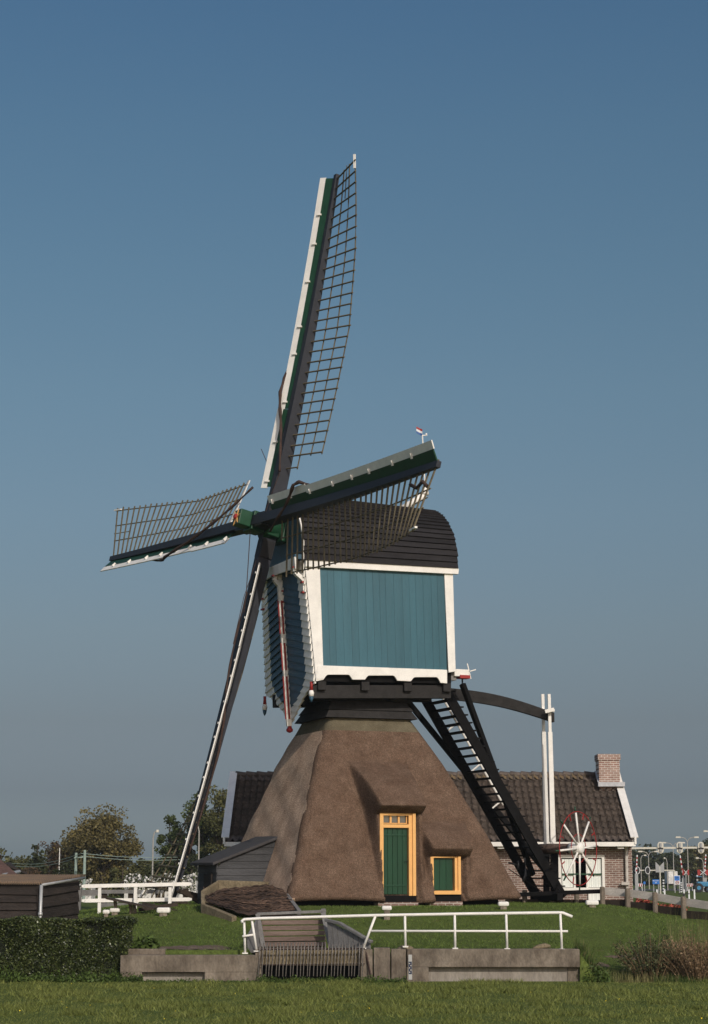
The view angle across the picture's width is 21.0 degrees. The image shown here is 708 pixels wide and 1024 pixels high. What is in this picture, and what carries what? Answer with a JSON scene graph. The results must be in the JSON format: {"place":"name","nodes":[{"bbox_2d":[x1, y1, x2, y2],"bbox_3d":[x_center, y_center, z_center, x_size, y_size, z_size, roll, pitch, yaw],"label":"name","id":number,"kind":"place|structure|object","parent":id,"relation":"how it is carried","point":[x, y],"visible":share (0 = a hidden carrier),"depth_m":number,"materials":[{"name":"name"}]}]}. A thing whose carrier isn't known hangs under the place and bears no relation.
{"place":"outdoors","nodes":[
{"label":"outdoors","id":0,"kind":"place"},
{"bbox_2d":[0,881,707,1023],"bbox_3d":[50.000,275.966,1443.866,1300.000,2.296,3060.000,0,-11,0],"label":"ground","id":1,"kind":"structure","parent":0,"point":[592,936],"depth_m":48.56,"materials":[{"name":"green plant"}]},
{"bbox_2d":[4,852,27,870],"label":"tree","id":2,"kind":"object","parent":1,"relation":"on","point":[20,862],"visible":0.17,"depth_m":152.36,"materials":[{"name":"green plant"}]},
{"bbox_2d":[0,859,40,884],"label":"barn","id":3,"kind":"structure","parent":1,"relation":"on","point":[7,867],"depth_m":92.33,"materials":[{"name":"metal"}]},
{"bbox_2d":[21,866,42,874],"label":"bush","id":4,"kind":"object","parent":1,"relation":"on","point":[31,872],"visible":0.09,"depth_m":133.39,"materials":[{"name":"green plant"}]},
{"bbox_2d":[26,844,48,873],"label":"conifer","id":5,"kind":"object","parent":1,"relation":"on","point":[36,860],"visible":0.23,"depth_m":142.47,"materials":[{"name":"green plant"}]},
{"bbox_2d":[0,874,85,919],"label":"boarded shed","id":6,"kind":"structure","parent":1,"relation":"on","point":[53,895],"depth_m":49.32,"materials":[{"name":"wood"}]},
{"bbox_2d":[38,840,70,874],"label":"birch","id":7,"kind":"object","parent":1,"relation":"on","point":[52,854],"visible":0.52,"depth_m":147.33,"materials":[{"name":"green plant"}]},
{"bbox_2d":[52,861,82,874],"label":"bush","id":8,"kind":"object","parent":1,"relation":"on","point":[65,869],"visible":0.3,"depth_m":132.57,"materials":[{"name":"green plant"}]},
{"bbox_2d":[0,915,137,981],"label":"hedge","id":9,"kind":"object","parent":1,"relation":"on","point":[98,945],"visible":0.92,"depth_m":45.05,"materials":[{"name":"green plant"}]},
{"bbox_2d":[0,965,142,982],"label":"weeds","id":10,"kind":"object","parent":1,"relation":"on","point":[112,977],"visible":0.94,"depth_m":44.62,"materials":[{"name":"green plant"}]},
{"bbox_2d":[58,825,86,872],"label":"autumn tree","id":11,"kind":"object","parent":1,"relation":"on","point":[64,849],"visible":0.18,"depth_m":151.14,"materials":[{"name":"green plant"}]},
{"bbox_2d":[74,853,82,874],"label":"utility pole","id":12,"kind":"object","parent":1,"relation":"on","point":[75,867],"visible":0.45,"depth_m":115.99,"materials":[{"name":"teal metal"}]},
{"bbox_2d":[12,853,170,863],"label":"overhead wire","id":13,"kind":"object","parent":12,"relation":"attached to","point":[105,855],"visible":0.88,"depth_m":117.00,"materials":[{"name":"metal"}]},
{"bbox_2d":[15,856,179,866],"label":"overhead wire","id":14,"kind":"object","parent":12,"relation":"attached to","point":[98,857],"visible":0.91,"depth_m":116.93,"materials":[{"name":"metal"}]},
{"bbox_2d":[82,850,85,898],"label":"utility pole","id":15,"kind":"object","parent":1,"relation":"on","point":[84,866],"visible":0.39,"depth_m":113.98,"materials":[{"name":"teal metal"}]},
{"bbox_2d":[79,878,94,899],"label":"flowering bush","id":16,"kind":"object","parent":1,"relation":"on","point":[89,881],"visible":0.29,"depth_m":121.57,"materials":[{"name":"white plant"}]},
{"bbox_2d":[53,803,144,888],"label":"autumn tree","id":17,"kind":"object","parent":1,"relation":"on","point":[97,835],"visible":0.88,"depth_m":146.78,"materials":[{"name":"green plant"}]},
{"bbox_2d":[0,848,197,889],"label":"hedgerow","id":18,"kind":"object","parent":1,"relation":"on","point":[21,857],"visible":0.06,"depth_m":171.65,"materials":[{"name":"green plant"}]},
{"bbox_2d":[103,910,109,916],"bbox_3d":[-6.969,11.339,53.830,0.198,0.309,0.158,0,-11,0],"label":"mooring stone","id":19,"kind":"object","parent":1,"relation":"on","point":[106,912],"visible":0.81,"depth_m":53.77,"materials":[{"name":"stone"}]},
{"bbox_2d":[110,908,119,915],"bbox_3d":[-6.761,11.356,54.132,0.288,0.308,0.230,0,-11,0],"label":"mooring stone","id":20,"kind":"object","parent":1,"relation":"on","point":[114,911],"visible":0.75,"depth_m":54.04,"materials":[{"name":"stone"}]},
{"bbox_2d":[109,867,137,897],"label":"bush","id":21,"kind":"object","parent":1,"relation":"on","point":[114,872],"visible":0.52,"depth_m":131.63,"materials":[{"name":"green plant"}]},
{"bbox_2d":[78,888,187,910],"bbox_3d":[-6.579,12.860,62.498,4.993,1.129,0.450,0,-11,0],"label":"old fence","id":22,"kind":"object","parent":1,"relation":"on","point":[106,892],"visible":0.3,"depth_m":62.37,"materials":[{"name":"grey wood"}]},
{"bbox_2d":[82,882,191,912],"bbox_3d":[-6.338,11.371,55.995,3.243,1.066,0.483,2,-11,-10],"label":"white fence","id":23,"kind":"object","parent":1,"relation":"on","point":[135,899],"visible":0.88,"depth_m":56.10,"materials":[{"name":"paint"}]},
{"bbox_2d":[130,858,151,880],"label":"tree","id":24,"kind":"object","parent":1,"relation":"on","point":[141,865],"visible":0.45,"depth_m":145.14,"materials":[{"name":"green plant"}]},
{"bbox_2d":[106,897,180,913],"bbox_3d":[-5.952,11.158,54.258,2.101,0.471,1.122,0,-11,0],"label":"timber trestle","id":25,"kind":"object","parent":1,"relation":"on","point":[145,906],"visible":0.91,"depth_m":54.14,"materials":[{"name":"brown wood"}]},
{"bbox_2d":[124,873,164,897],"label":"flowering bush","id":26,"kind":"object","parent":1,"relation":"on","point":[135,878],"visible":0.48,"depth_m":121.60,"materials":[{"name":"white plant"}]},
{"bbox_2d":[151,830,158,897],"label":"lamp post","id":27,"kind":"object","parent":1,"relation":"on","point":[153,854],"visible":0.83,"depth_m":118.15,"materials":[{"name":"metal"}]},
{"bbox_2d":[143,862,170,880],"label":"bush","id":28,"kind":"object","parent":1,"relation":"on","point":[155,869],"visible":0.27,"depth_m":130.54,"materials":[{"name":"green plant"}]},
{"bbox_2d":[157,907,170,916],"bbox_3d":[-5.287,11.143,53.154,0.370,0.320,0.296,0,-11,0],"label":"mooring stone","id":29,"kind":"object","parent":1,"relation":"on","point":[163,911],"visible":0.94,"depth_m":53.04,"materials":[{"name":"stone"}]},
{"bbox_2d":[154,814,185,875],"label":"tree","id":30,"kind":"object","parent":1,"relation":"on","point":[170,836],"visible":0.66,"depth_m":137.71,"materials":[{"name":"green plant"}]},
{"bbox_2d":[147,881,197,904],"bbox_3d":[-5.365,11.612,57.937,1.845,0.902,0.353,5,-12,-26],"label":"timber strut","id":31,"kind":"object","parent":1,"relation":"on","point":[192,895],"visible":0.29,"depth_m":57.94,"materials":[{"name":"black wood"}]},
{"bbox_2d":[164,872,196,897],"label":"flowering bush","id":32,"kind":"object","parent":1,"relation":"on","point":[192,887],"visible":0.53,"depth_m":121.62,"materials":[{"name":"white plant"}]},
{"bbox_2d":[120,948,258,981],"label":"retaining wall","id":33,"kind":"structure","parent":1,"relation":"on","point":[139,961],"depth_m":44.82,"materials":[{"name":"concrete"}]},
{"bbox_2d":[131,935,159,948],"bbox_3d":[-4.983,10.339,45.632,0.831,0.536,0.615,0,-11,0],"label":"leafy weed","id":34,"kind":"object","parent":33,"relation":"on","point":[149,942],"visible":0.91,"depth_m":45.53,"materials":[{"name":"green plant"}]},
{"bbox_2d":[183,854,197,880],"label":"bush","id":35,"kind":"object","parent":1,"relation":"on","point":[190,869],"visible":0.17,"depth_m":129.75,"materials":[{"name":"green plant"}]},
{"bbox_2d":[160,945,229,949],"bbox_3d":[-4.102,10.513,46.225,2.353,0.077,1.348,0,-11,0],"label":"soil patch","id":36,"kind":"object","parent":1,"relation":"on","point":[206,947],"visible":0.86,"depth_m":46.01,"materials":[{"name":"brown soil"}]},
{"bbox_2d":[197,826,199,892],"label":"lamp post","id":37,"kind":"object","parent":1,"relation":"on","point":[198,850],"visible":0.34,"depth_m":118.20,"materials":[{"name":"metal"}]},
{"bbox_2d":[177,791,221,870],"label":"tree","id":38,"kind":"object","parent":1,"relation":"on","point":[203,839],"visible":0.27,"depth_m":135.65,"materials":[{"name":"green plant"}]},
{"bbox_2d":[142,977,256,982],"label":"weeds","id":39,"kind":"object","parent":1,"relation":"on","point":[180,980],"visible":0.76,"depth_m":44.51,"materials":[{"name":"green plant"}]},
{"bbox_2d":[200,785,228,865],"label":"tree","id":40,"kind":"object","parent":1,"relation":"on","point":[215,819],"visible":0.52,"depth_m":133.68,"materials":[{"name":"green plant"}]},
{"bbox_2d":[190,836,277,904],"bbox_3d":[-3.390,10.935,57.888,2.587,2.592,2.190,4,-12,-22],"label":"lean to","id":41,"kind":"object","parent":1,"relation":"on","point":[248,860],"visible":0.35,"depth_m":57.10,"materials":[{"name":"wood"}]},
{"bbox_2d":[203,874,212,888],"bbox_3d":[-4.379,11.343,57.106,0.092,1.100,0.700,4,-12,-22],"label":"hatch door","id":42,"kind":"structure","parent":41,"relation":"in","point":[208,878],"depth_m":57.14,"materials":[{"name":"wood"}]},
{"bbox_2d":[201,880,300,921],"bbox_3d":[-2.887,11.074,53.831,2.922,1.408,4.337,0,-11,0],"label":"scoop wheel pit","id":43,"kind":"object","parent":1,"relation":"on","point":[248,898],"visible":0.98,"depth_m":53.35,"materials":[{"name":"wood"}]},
{"bbox_2d":[247,909,405,980],"bbox_3d":[-0.678,10.884,46.191,3.796,2.533,2.700,0,-11,0],"label":"sluice head","id":44,"kind":"object","parent":1,"relation":"on","point":[334,933],"visible":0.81,"depth_m":45.82},
{"bbox_2d":[258,942,371,977],"bbox_3d":[-0.905,10.537,44.964,2.679,0.842,0.541,0,-11,0],"label":"trash grate","id":45,"kind":"object","parent":44,"relation":"attached to","point":[321,949],"visible":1,"depth_m":44.84,"materials":[{"name":"metal"}]},
{"bbox_2d":[256,972,407,982],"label":"weeds","id":46,"kind":"object","parent":1,"relation":"on","point":[295,979],"visible":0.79,"depth_m":44.51,"materials":[{"name":"green plant"}]},
{"bbox_2d":[100,154,599,906],"bbox_3d":[-3.320,0.815,59.777,18.786,24.383,16.942,-5,-12,23],"label":"windmill","id":47,"kind":"object","parent":1,"relation":"on","point":[362,802],"visible":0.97,"depth_m":58.44,"materials":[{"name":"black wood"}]},
{"bbox_2d":[383,815,406,823],"bbox_3d":[1.181,8.984,56.049,0.770,0.280,0.067,4,-11,-20],"label":"transom window","id":48,"kind":"structure","parent":47,"relation":"in","point":[387,819],"depth_m":56.05,"materials":[{"name":"yellow glass"}]},
{"bbox_2d":[384,828,407,893],"bbox_3d":[1.204,10.168,55.798,0.765,1.910,0.142,4,-11,-20],"label":"door","id":49,"kind":"structure","parent":47,"relation":"in","point":[395,839],"depth_m":55.82,"materials":[{"name":"green paint"}]},
{"bbox_2d":[430,856,460,894],"bbox_3d":[2.671,10.648,56.249,0.955,1.155,0.220,4,-11,-20],"label":"window frame","id":50,"kind":"structure","parent":47,"relation":"in","point":[456,860],"depth_m":56.29,"materials":[{"name":"yellow paint"}]},
{"bbox_2d":[382,906,391,919],"bbox_3d":[0.886,10.861,51.681,0.270,0.454,0.216,0,-11,0],"label":"mooring stone","id":51,"kind":"object","parent":1,"relation":"on","point":[386,909],"visible":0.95,"depth_m":51.61,"materials":[{"name":"stone"}]},
{"bbox_2d":[221,754,637,901],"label":"brick house","id":52,"kind":"structure","parent":1,"relation":"on","point":[598,796],"depth_m":68.63,"materials":[{"name":"tile"}]},
{"bbox_2d":[558,855,604,890],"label":"window","id":53,"kind":"structure","parent":52,"relation":"in","point":[596,881],"depth_m":67.27,"materials":[{"name":"white paint"}]},
{"bbox_2d":[588,893,599,899],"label":"lower window","id":54,"kind":"structure","parent":52,"relation":"in","point":[590,896],"depth_m":67.14,"materials":[{"name":"white paint"}]},
{"bbox_2d":[406,949,579,981],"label":"retaining wall","id":55,"kind":"structure","parent":1,"relation":"on","point":[428,965],"depth_m":44.90,"materials":[{"name":"concrete"}]},
{"bbox_2d":[397,945,413,955],"bbox_3d":[1.218,10.381,45.360,0.600,0.240,0.571,0,-11,0],"label":"mortar lump","id":56,"kind":"object","parent":55,"relation":"on","point":[406,948],"visible":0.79,"depth_m":45.24,"materials":[{"name":"concrete"}]},
{"bbox_2d":[241,911,572,953],"bbox_3d":[1.247,9.895,45.052,7.836,0.982,0.277,0,-11,0],"label":"handrail","id":57,"kind":"object","parent":55,"relation":"on","point":[374,916],"visible":1,"depth_m":45.15,"materials":[{"name":"white metal"}]},
{"bbox_2d":[408,955,411,979],"bbox_3d":[1.317,10.654,44.812,0.085,0.570,0.017,0,-11,0],"label":"level gauge","id":58,"kind":"object","parent":55,"relation":"attached to","point":[409,967],"visible":1,"depth_m":44.80,"materials":[{"name":"metal"}]},
{"bbox_2d":[533,943,550,948],"bbox_3d":[4.442,10.286,45.339,0.431,0.156,0.143,0,-11,0],"label":"stone","id":59,"kind":"object","parent":55,"relation":"on","point":[543,946],"visible":1,"depth_m":45.29,"materials":[{"name":"stone"}]},
{"bbox_2d":[498,902,508,909],"bbox_3d":[4.173,11.043,53.479,0.306,0.313,0.245,0,-11,0],"label":"mooring stone","id":60,"kind":"object","parent":1,"relation":"on","point":[503,905],"visible":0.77,"depth_m":53.38,"materials":[{"name":"stone"}]},
{"bbox_2d":[585,900,598,907],"bbox_3d":[6.930,11.461,55.741,0.370,0.319,0.296,0,-11,0],"label":"mooring stone","id":61,"kind":"object","parent":1,"relation":"on","point":[592,903],"visible":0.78,"depth_m":55.62,"materials":[{"name":"stone"}]},
{"bbox_2d":[569,938,615,982],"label":"rushes","id":62,"kind":"object","parent":1,"relation":"on","point":[585,951],"visible":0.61,"depth_m":45.11,"materials":[{"name":"green plant"}]},
{"bbox_2d":[583,955,610,981],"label":"weeds","id":63,"kind":"object","parent":1,"relation":"on","point":[600,977],"visible":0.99,"depth_m":44.82,"materials":[{"name":"green plant"}]},
{"bbox_2d":[505,887,707,919],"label":"plank fence","id":64,"kind":"object","parent":1,"relation":"on","point":[656,897],"visible":0.65,"depth_m":58.80,"materials":[{"name":"grey wood"}]},
{"bbox_2d":[573,937,679,982],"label":"reeds","id":65,"kind":"object","parent":1,"relation":"on","point":[631,980],"visible":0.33,"depth_m":45.18,"materials":[{"name":"green plant"}]},
{"bbox_2d":[634,855,638,890],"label":"barrier","id":66,"kind":"object","parent":1,"relation":"on","point":[636,881],"visible":0.96,"depth_m":181.56,"materials":[{"name":"white metal"}]},
{"bbox_2d":[634,856,652,885],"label":"tree","id":67,"kind":"object","parent":1,"relation":"on","point":[643,864],"visible":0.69,"depth_m":284.30,"materials":[{"name":"green plant"}]},
{"bbox_2d":[607,929,687,982],"bbox_3d":[7.051,10.600,45.817,1.841,1.378,1.594,-4,-11,19],"label":"shrub","id":68,"kind":"object","parent":1,"relation":"on","point":[649,960],"visible":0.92,"depth_m":45.65,"materials":[{"name":"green plant"}]},
{"bbox_2d":[635,867,674,882],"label":"signal gantry","id":69,"kind":"object","parent":1,"relation":"on","point":[647,870],"visible":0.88,"depth_m":196.33,"materials":[{"name":"white metal"}]},
{"bbox_2d":[652,879,658,892],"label":"road sign","id":70,"kind":"object","parent":1,"relation":"on","point":[655,881],"visible":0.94,"depth_m":171.79,"materials":[{"name":"blue metal"}]},
{"bbox_2d":[646,856,671,885],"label":"tree","id":71,"kind":"object","parent":1,"relation":"on","point":[660,861],"visible":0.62,"depth_m":287.53,"materials":[{"name":"green plant"}]},
{"bbox_2d":[655,862,663,893],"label":"double sign","id":72,"kind":"object","parent":1,"relation":"on","point":[660,869],"visible":0.96,"depth_m":162.15,"materials":[{"name":"white metal"}]},
{"bbox_2d":[635,898,688,910],"bbox_3d":[9.729,12.558,60.563,1.634,0.719,2.643,0,-11,0],"label":"flower bed","id":73,"kind":"object","parent":1,"relation":"on","point":[649,901],"visible":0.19,"depth_m":60.16,"materials":[{"name":"red plant"}]},
{"bbox_2d":[632,838,707,884],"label":"wood","id":74,"kind":"object","parent":1,"relation":"on","point":[655,855],"visible":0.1,"depth_m":305.16,"materials":[{"name":"green plant"}]},
{"bbox_2d":[632,847,707,848],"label":"signal gantry","id":75,"kind":"object","parent":1,"relation":"on","point":[665,847],"visible":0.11,"depth_m":147.69,"materials":[{"name":"white metal"}]},
{"bbox_2d":[657,842,663,852],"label":"oval signal","id":76,"kind":"object","parent":75,"relation":"attached to","point":[660,846],"visible":1,"depth_m":147.54,"materials":[{"name":"white plastic"}]},
{"bbox_2d":[676,842,682,852],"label":"oval signal","id":77,"kind":"object","parent":75,"relation":"attached to","point":[679,845],"visible":1,"depth_m":147.54,"materials":[{"name":"white plastic"}]},
{"bbox_2d":[698,842,703,852],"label":"oval signal","id":78,"kind":"object","parent":75,"relation":"attached to","point":[700,847],"visible":1,"depth_m":147.53,"materials":[{"name":"white plastic"}]},
{"bbox_2d":[665,852,682,885],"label":"tree","id":79,"kind":"object","parent":1,"relation":"on","point":[669,856],"visible":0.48,"depth_m":290.64,"materials":[{"name":"green plant"}]},
{"bbox_2d":[674,875,679,892],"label":"zone sign","id":80,"kind":"object","parent":1,"relation":"on","point":[676,879],"visible":1,"depth_m":171.78,"materials":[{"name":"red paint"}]},
{"bbox_2d":[647,972,707,982],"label":"rushes","id":81,"kind":"object","parent":1,"relation":"on","point":[666,980],"visible":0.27,"depth_m":45.04,"materials":[{"name":"green plant"}]},
{"bbox_2d":[656,929,707,981],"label":"shrub","id":82,"kind":"object","parent":1,"relation":"on","point":[689,964],"visible":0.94,"depth_m":45.24,"materials":[{"name":"brown plant"}]},
{"bbox_2d":[679,855,685,891],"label":"barrier","id":83,"kind":"object","parent":1,"relation":"on","point":[683,882],"visible":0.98,"depth_m":181.52,"materials":[{"name":"white metal"}]},
{"bbox_2d":[682,870,688,891],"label":"crossing sign","id":84,"kind":"object","parent":1,"relation":"on","point":[687,871],"visible":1,"depth_m":181.22,"materials":[{"name":"red metal"}]},
{"bbox_2d":[675,846,697,882],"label":"tree","id":85,"kind":"object","parent":1,"relation":"on","point":[692,863],"visible":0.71,"depth_m":293.56,"materials":[{"name":"green plant"}]},
{"bbox_2d":[675,836,698,888],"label":"lamp post","id":86,"kind":"object","parent":1,"relation":"on","point":[687,853],"visible":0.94,"depth_m":187.16,"materials":[{"name":"metal"}]},
{"bbox_2d":[691,844,707,881],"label":"tree","id":87,"kind":"object","parent":1,"relation":"on","point":[702,857],"visible":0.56,"depth_m":296.63,"materials":[{"name":"green plant"}]},
{"bbox_2d":[693,876,707,891],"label":"tractor","id":88,"kind":"object","parent":1,"relation":"on","point":[700,886],"visible":0.99,"depth_m":174.25,"materials":[{"name":"blue paint"}]},
{"bbox_2d":[697,870,707,891],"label":"crossing sign","id":89,"kind":"object","parent":1,"relation":"on","point":[702,873],"visible":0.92,"depth_m":181.27,"materials":[{"name":"red metal"}]},
{"bbox_2d":[703,854,706,891],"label":"barrier","id":90,"kind":"object","parent":1,"relation":"on","point":[705,878],"visible":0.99,"depth_m":181.66,"materials":[{"name":"white metal"}]},
{"bbox_2d":[0,977,707,1023],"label":"field grass","id":91,"kind":"structure","parent":0,"point":[333,1011],"depth_m":37.14,"materials":[{"name":"green plant"}]},
{"bbox_2d":[0,0,707,874],"label":"sky","id":92,"kind":"structure","parent":0,"point":[530,295],"materials":[{"name":"blue"}]},
{"bbox_2d":[572,947,610,966],"bbox_3d":[5.806,10.916,47.008,0.938,0.495,0.599,0,-11,0],"label":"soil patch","id":93,"kind":"object","parent":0,"point":[606,965],"visible":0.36,"depth_m":46.90,"materials":[{"name":"brown soil"}]},
{"bbox_2d":[605,955,637,959],"bbox_3d":[6.913,11.142,47.916,1.152,0.128,0.753,4,-11,-20],"label":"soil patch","id":94,"kind":"object","parent":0,"point":[613,956],"visible":0.25,"depth_m":47.99,"materials":[{"name":"brown soil"}]},
{"bbox_2d":[633,889,693,890],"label":"road","id":95,"kind":"structure","parent":0,"point":[659,890],"depth_m":193.78,"materials":[{"name":"grey asphalt"}]},
{"bbox_2d":[638,851,657,888],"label":"lamp post","id":96,"kind":"object","parent":95,"relation":"on","point":[648,863],"visible":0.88,"depth_m":211.53,"materials":[{"name":"metal"}]},
{"bbox_2d":[663,857,667,889],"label":"lamp post","id":97,"kind":"object","parent":95,"relation":"on","point":[667,873],"visible":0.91,"depth_m":196.46,"materials":[{"name":"metal"}]},
{"bbox_2d":[665,871,677,889],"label":"box trailer","id":98,"kind":"object","parent":95,"relation":"on","point":[670,877],"visible":0.59,"depth_m":200.28,"materials":[{"name":"metal"}]},
{"bbox_2d":[662,842,684,869],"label":"lamp post","id":99,"kind":"object","parent":95,"relation":"on","point":[673,852],"visible":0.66,"depth_m":211.72,"materials":[{"name":"metal"}]},
{"bbox_2d":[666,907,707,957],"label":"tall grass","id":100,"kind":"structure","parent":0,"point":[692,934],"depth_m":48.97,"materials":[{"name":"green plant"}]}
]}

